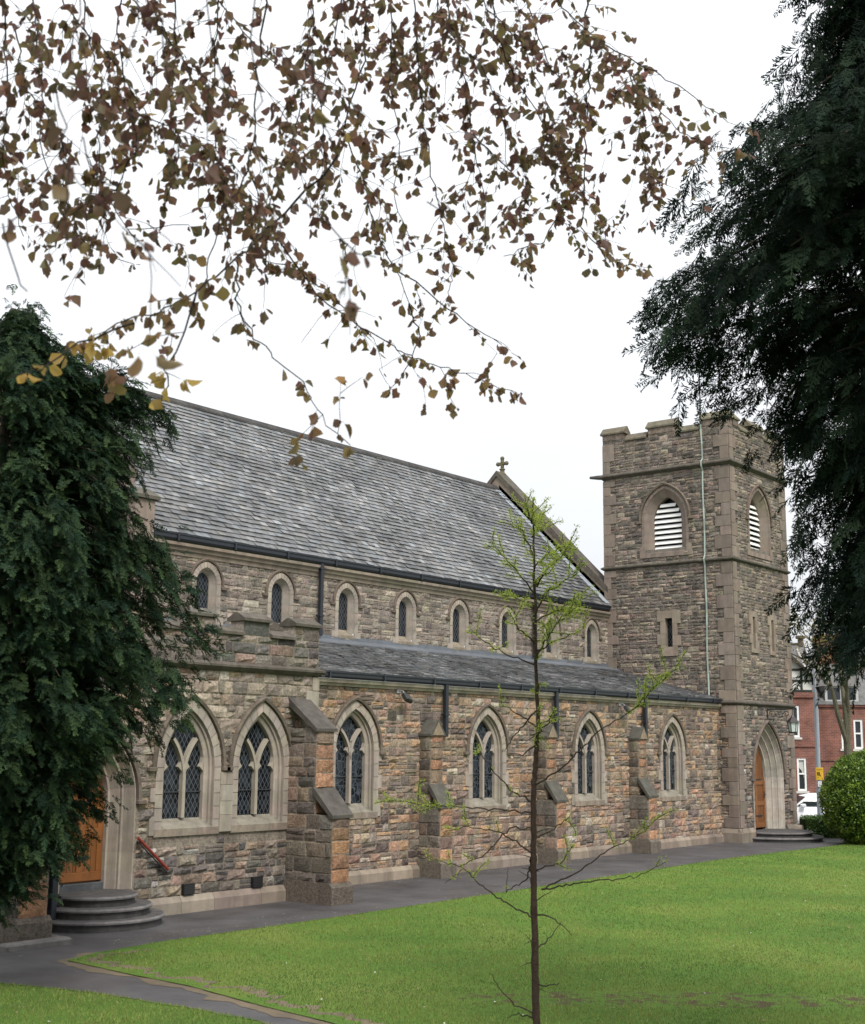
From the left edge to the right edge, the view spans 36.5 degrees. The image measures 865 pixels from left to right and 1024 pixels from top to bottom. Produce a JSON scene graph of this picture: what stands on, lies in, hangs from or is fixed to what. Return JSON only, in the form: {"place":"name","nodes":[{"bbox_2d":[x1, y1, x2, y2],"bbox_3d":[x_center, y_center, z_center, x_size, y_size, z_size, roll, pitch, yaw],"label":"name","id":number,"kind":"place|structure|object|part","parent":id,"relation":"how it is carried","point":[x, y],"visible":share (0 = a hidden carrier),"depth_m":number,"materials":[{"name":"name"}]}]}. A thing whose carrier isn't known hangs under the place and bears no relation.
{"place":"outdoors","nodes":[
{"label":"outdoors","id":0,"kind":"place"},
{"bbox_2d":[0,983,267,1023],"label":"grass bank","id":1,"kind":"structure","parent":0,"point":[62,1017],"depth_m":14.79,"materials":[{"name":"green plant"}]},
{"bbox_2d":[0,0,799,470],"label":"copper beech","id":2,"kind":"object","parent":1,"relation":"on","point":[98,204],"visible":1,"depth_m":6.01,"materials":[{"name":"brown plant"}]},
{"bbox_2d":[0,834,844,1023],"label":"path","id":3,"kind":"structure","parent":0,"point":[40,967],"depth_m":23.43,"materials":[{"name":"grey asphalt"}]},
{"bbox_2d":[57,949,386,1023],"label":"soil verge","id":4,"kind":"structure","parent":3,"relation":"on","point":[213,996],"depth_m":16.03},
{"bbox_2d":[0,307,823,952],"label":"stone church","id":5,"kind":"structure","parent":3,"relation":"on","point":[278,773],"depth_m":35.76,"materials":[{"name":"brown stone"}]},
{"bbox_2d":[59,773,104,884],"bbox_3d":[-6.027,5.220,22.567,0.122,2.273,0.960,-7,-13,38],"label":"oak door","id":6,"kind":"structure","parent":5,"relation":"in","point":[81,874],"depth_m":22.64,"materials":[{"name":"wood"}]},
{"bbox_2d":[57,736,146,893],"bbox_3d":[-5.861,5.050,22.465,0.680,2.815,1.900,-7,-13,38],"label":"doorway","id":7,"kind":"structure","parent":5,"relation":"in","point":[118,839],"depth_m":22.85,"materials":[{"name":"stone"}]},
{"bbox_2d":[147,693,230,837],"bbox_3d":[-4.511,4.603,24.003,0.330,2.557,1.935,-7,-13,38],"label":"traceried window","id":8,"kind":"structure","parent":5,"relation":"in","point":[189,766],"depth_m":24.13,"materials":[{"name":"stone"}]},
{"bbox_2d":[186,558,226,624],"bbox_3d":[-5.523,1.912,31.657,0.270,1.597,1.300,-7,-13,38],"label":"lancet window","id":9,"kind":"structure","parent":5,"relation":"in","point":[206,581],"depth_m":31.82,"materials":[{"name":"stone"}]},
{"bbox_2d":[227,696,291,832],"bbox_3d":[-3.377,4.864,25.416,0.330,2.557,1.935,-7,-13,38],"label":"traceried window","id":10,"kind":"structure","parent":5,"relation":"in","point":[260,786],"depth_m":25.54,"materials":[{"name":"stone"}]},
{"bbox_2d":[262,570,298,631],"bbox_3d":[-3.959,2.273,33.605,0.270,1.597,1.300,-7,-13,38],"label":"lancet window","id":11,"kind":"structure","parent":5,"relation":"in","point":[280,598],"depth_m":33.74,"materials":[{"name":"stone"}]},
{"bbox_2d":[330,580,363,638],"bbox_3d":[-2.394,2.633,35.554,0.270,1.597,1.300,-7,-13,38],"label":"lancet window","id":12,"kind":"structure","parent":5,"relation":"in","point":[346,606],"depth_m":35.67,"materials":[{"name":"stone"}]},
{"bbox_2d":[332,696,385,818],"bbox_3d":[-1.788,5.430,29.063,0.330,2.670,1.985,-7,-13,38],"label":"traceried window","id":13,"kind":"structure","parent":5,"relation":"in","point":[354,779],"depth_m":29.32,"materials":[{"name":"stone"}]},
{"bbox_2d":[396,689,412,703],"bbox_3d":[-0.639,4.247,30.316,0.387,0.361,0.307,-7,-13,38],"label":"floodlight","id":14,"kind":"object","parent":5,"relation":"attached to","point":[407,698],"visible":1,"depth_m":30.20,"materials":[{"name":"metal"}]},
{"bbox_2d":[391,589,420,644],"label":"lancet window","id":15,"kind":"structure","parent":5,"relation":"in","point":[405,613],"depth_m":37.62,"materials":[{"name":"stone"}]},
{"bbox_2d":[446,597,472,650],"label":"lancet window","id":16,"kind":"structure","parent":5,"relation":"in","point":[457,616],"depth_m":39.57,"materials":[{"name":"stone"}]},
{"bbox_2d":[463,703,511,811],"bbox_3d":[1.310,6.144,32.922,0.330,2.670,1.985,-7,-13,38],"label":"traceried window","id":17,"kind":"structure","parent":5,"relation":"in","point":[484,791],"depth_m":33.12,"materials":[{"name":"stone"}]},
{"bbox_2d":[495,604,519,654],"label":"lancet window","id":18,"kind":"structure","parent":5,"relation":"in","point":[508,631],"depth_m":41.52,"materials":[{"name":"stone"}]},
{"bbox_2d":[540,612,562,659],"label":"lancet window","id":19,"kind":"structure","parent":5,"relation":"in","point":[551,652],"depth_m":43.47,"materials":[{"name":"stone"}]},
{"bbox_2d":[570,708,609,805],"bbox_3d":[4.315,6.837,36.665,0.330,2.670,1.985,-7,-13,38],"label":"traceried window","id":20,"kind":"structure","parent":5,"relation":"in","point":[590,780],"depth_m":36.90,"materials":[{"name":"stone"}]},
{"bbox_2d":[581,617,602,663],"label":"lancet window","id":21,"kind":"structure","parent":5,"relation":"in","point":[591,640],"depth_m":45.44,"materials":[{"name":"stone"}]},
{"bbox_2d":[618,703,631,713],"bbox_3d":[5.607,5.687,38.096,0.387,0.361,0.307,-7,-13,38],"label":"floodlight","id":22,"kind":"object","parent":5,"relation":"attached to","point":[626,707],"visible":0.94,"depth_m":37.97,"materials":[{"name":"metal"}]},
{"bbox_2d":[657,610,680,655],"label":"slit window","id":23,"kind":"structure","parent":5,"relation":"in","point":[668,637],"depth_m":44.72,"materials":[{"name":"stone"}]},
{"bbox_2d":[657,712,689,800],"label":"traceried window","id":24,"kind":"structure","parent":5,"relation":"in","point":[673,775],"depth_m":40.67,"materials":[{"name":"stone"}]},
{"bbox_2d":[748,610,759,652],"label":"slit window","id":25,"kind":"structure","parent":5,"relation":"in","point":[752,615],"depth_m":44.36,"materials":[{"name":"stone"}]},
{"bbox_2d":[754,748,765,828],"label":"oak door","id":26,"kind":"structure","parent":5,"relation":"in","point":[759,785],"depth_m":44.58,"materials":[{"name":"wood"}]},
{"bbox_2d":[751,720,787,830],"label":"doorway","id":27,"kind":"structure","parent":5,"relation":"in","point":[773,764],"depth_m":44.87,"materials":[{"name":"stone"}]},
{"bbox_2d":[766,614,777,655],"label":"slit window","id":28,"kind":"structure","parent":5,"relation":"in","point":[772,642],"depth_m":45.51,"materials":[{"name":"stone"}]},
{"bbox_2d":[767,708,798,732],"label":"bracket lantern","id":29,"kind":"object","parent":5,"relation":"attached to","point":[792,721],"visible":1,"depth_m":43.86,"materials":[{"name":"metal"}]},
{"bbox_2d":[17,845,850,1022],"bbox_3d":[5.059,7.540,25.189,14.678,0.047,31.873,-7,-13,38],"label":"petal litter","id":30,"kind":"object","parent":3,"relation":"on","point":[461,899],"visible":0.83,"depth_m":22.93,"materials":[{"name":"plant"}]},
{"bbox_2d":[789,598,864,756],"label":"street tree","id":31,"kind":"object","parent":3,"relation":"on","point":[845,726],"visible":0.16,"depth_m":46.95,"materials":[{"name":"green plant"}]},
{"bbox_2d":[0,0,863,748],"label":"sky","id":32,"kind":"structure","parent":0,"point":[571,331],"materials":[{"name":"white"}]},
{"bbox_2d":[0,842,864,1023],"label":"lawn","id":33,"kind":"structure","parent":0,"point":[673,994],"depth_m":18.91,"materials":[{"name":"green plant"}]},
{"bbox_2d":[374,488,685,1023],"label":"young larch","id":34,"kind":"object","parent":33,"relation":"on","point":[533,869],"visible":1,"depth_m":12.97,"materials":[{"name":"green plant"}]},
{"bbox_2d":[622,0,864,714],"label":"drooping conifer","id":35,"kind":"object","parent":33,"relation":"on","point":[810,208],"visible":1,"depth_m":11.35,"materials":[{"name":"green plant"}]},
{"bbox_2d":[798,814,840,837],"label":"hedge","id":36,"kind":"object","parent":33,"relation":"on","point":[816,825],"visible":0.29,"depth_m":44.83,"materials":[{"name":"green plant"}]},
{"bbox_2d":[817,749,864,844],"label":"round bush","id":37,"kind":"object","parent":33,"relation":"on","point":[842,801],"visible":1,"depth_m":41.66,"materials":[{"name":"green plant"}]},
{"bbox_2d":[57,761,820,906],"bbox_3d":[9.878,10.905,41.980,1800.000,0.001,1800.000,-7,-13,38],"label":"ground","id":38,"kind":"structure","parent":0,"point":[59,904],"depth_m":27.15,"materials":[{"name":"grey asphalt"}]},
{"bbox_2d":[791,635,820,795],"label":"gabled brick house","id":39,"kind":"structure","parent":38,"relation":"on","point":[804,738],"depth_m":60.13,"materials":[{"name":"red brick"}]},
{"bbox_2d":[793,705,801,738],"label":"window","id":40,"kind":"structure","parent":39,"relation":"in","point":[796,710],"depth_m":60.24,"materials":[{"name":"white glass"}]},
{"bbox_2d":[797,758,809,792],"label":"window","id":41,"kind":"structure","parent":39,"relation":"in","point":[801,762],"depth_m":59.82,"materials":[{"name":"white glass"}]},
{"bbox_2d":[809,634,864,780],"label":"brick house wing","id":42,"kind":"structure","parent":38,"relation":"on","point":[831,745],"depth_m":61.70,"materials":[{"name":"red brick"}]},
{"bbox_2d":[840,719,843,750],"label":"window","id":43,"kind":"structure","parent":42,"relation":"in","point":[842,749],"depth_m":61.53,"materials":[{"name":"white glass"}]},
{"bbox_2d":[853,719,862,750],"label":"window","id":44,"kind":"structure","parent":42,"relation":"in","point":[858,731],"depth_m":61.64,"materials":[{"name":"white glass"}]},
{"bbox_2d":[791,617,822,815],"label":"lamp column","id":45,"kind":"structure","parent":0,"point":[817,741],"depth_m":49.00,"materials":[{"name":"metal"}]},
{"bbox_2d":[816,767,823,779],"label":"yellow notice","id":46,"kind":"object","parent":45,"relation":"attached to","point":[819,773],"visible":0.97,"depth_m":48.68,"materials":[{"name":"yellow plastic"}]},
{"bbox_2d":[796,793,823,822],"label":"parked car","id":47,"kind":"object","parent":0,"point":[806,804],"visible":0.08,"depth_m":51.34,"materials":[{"name":"white metal"}]},
{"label":"side window","id":48,"kind":"part","parent":47,"relation":"part of","materials":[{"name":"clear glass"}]},
{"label":"soil verge","id":49,"kind":"structure","parent":0,"visible":0},
{"bbox_2d":[0,284,232,932],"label":"dark conifer","id":50,"kind":"object","parent":49,"relation":"on","point":[62,426],"visible":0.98,"depth_m":16.24,"materials":[{"name":"green plant"}]}
]}

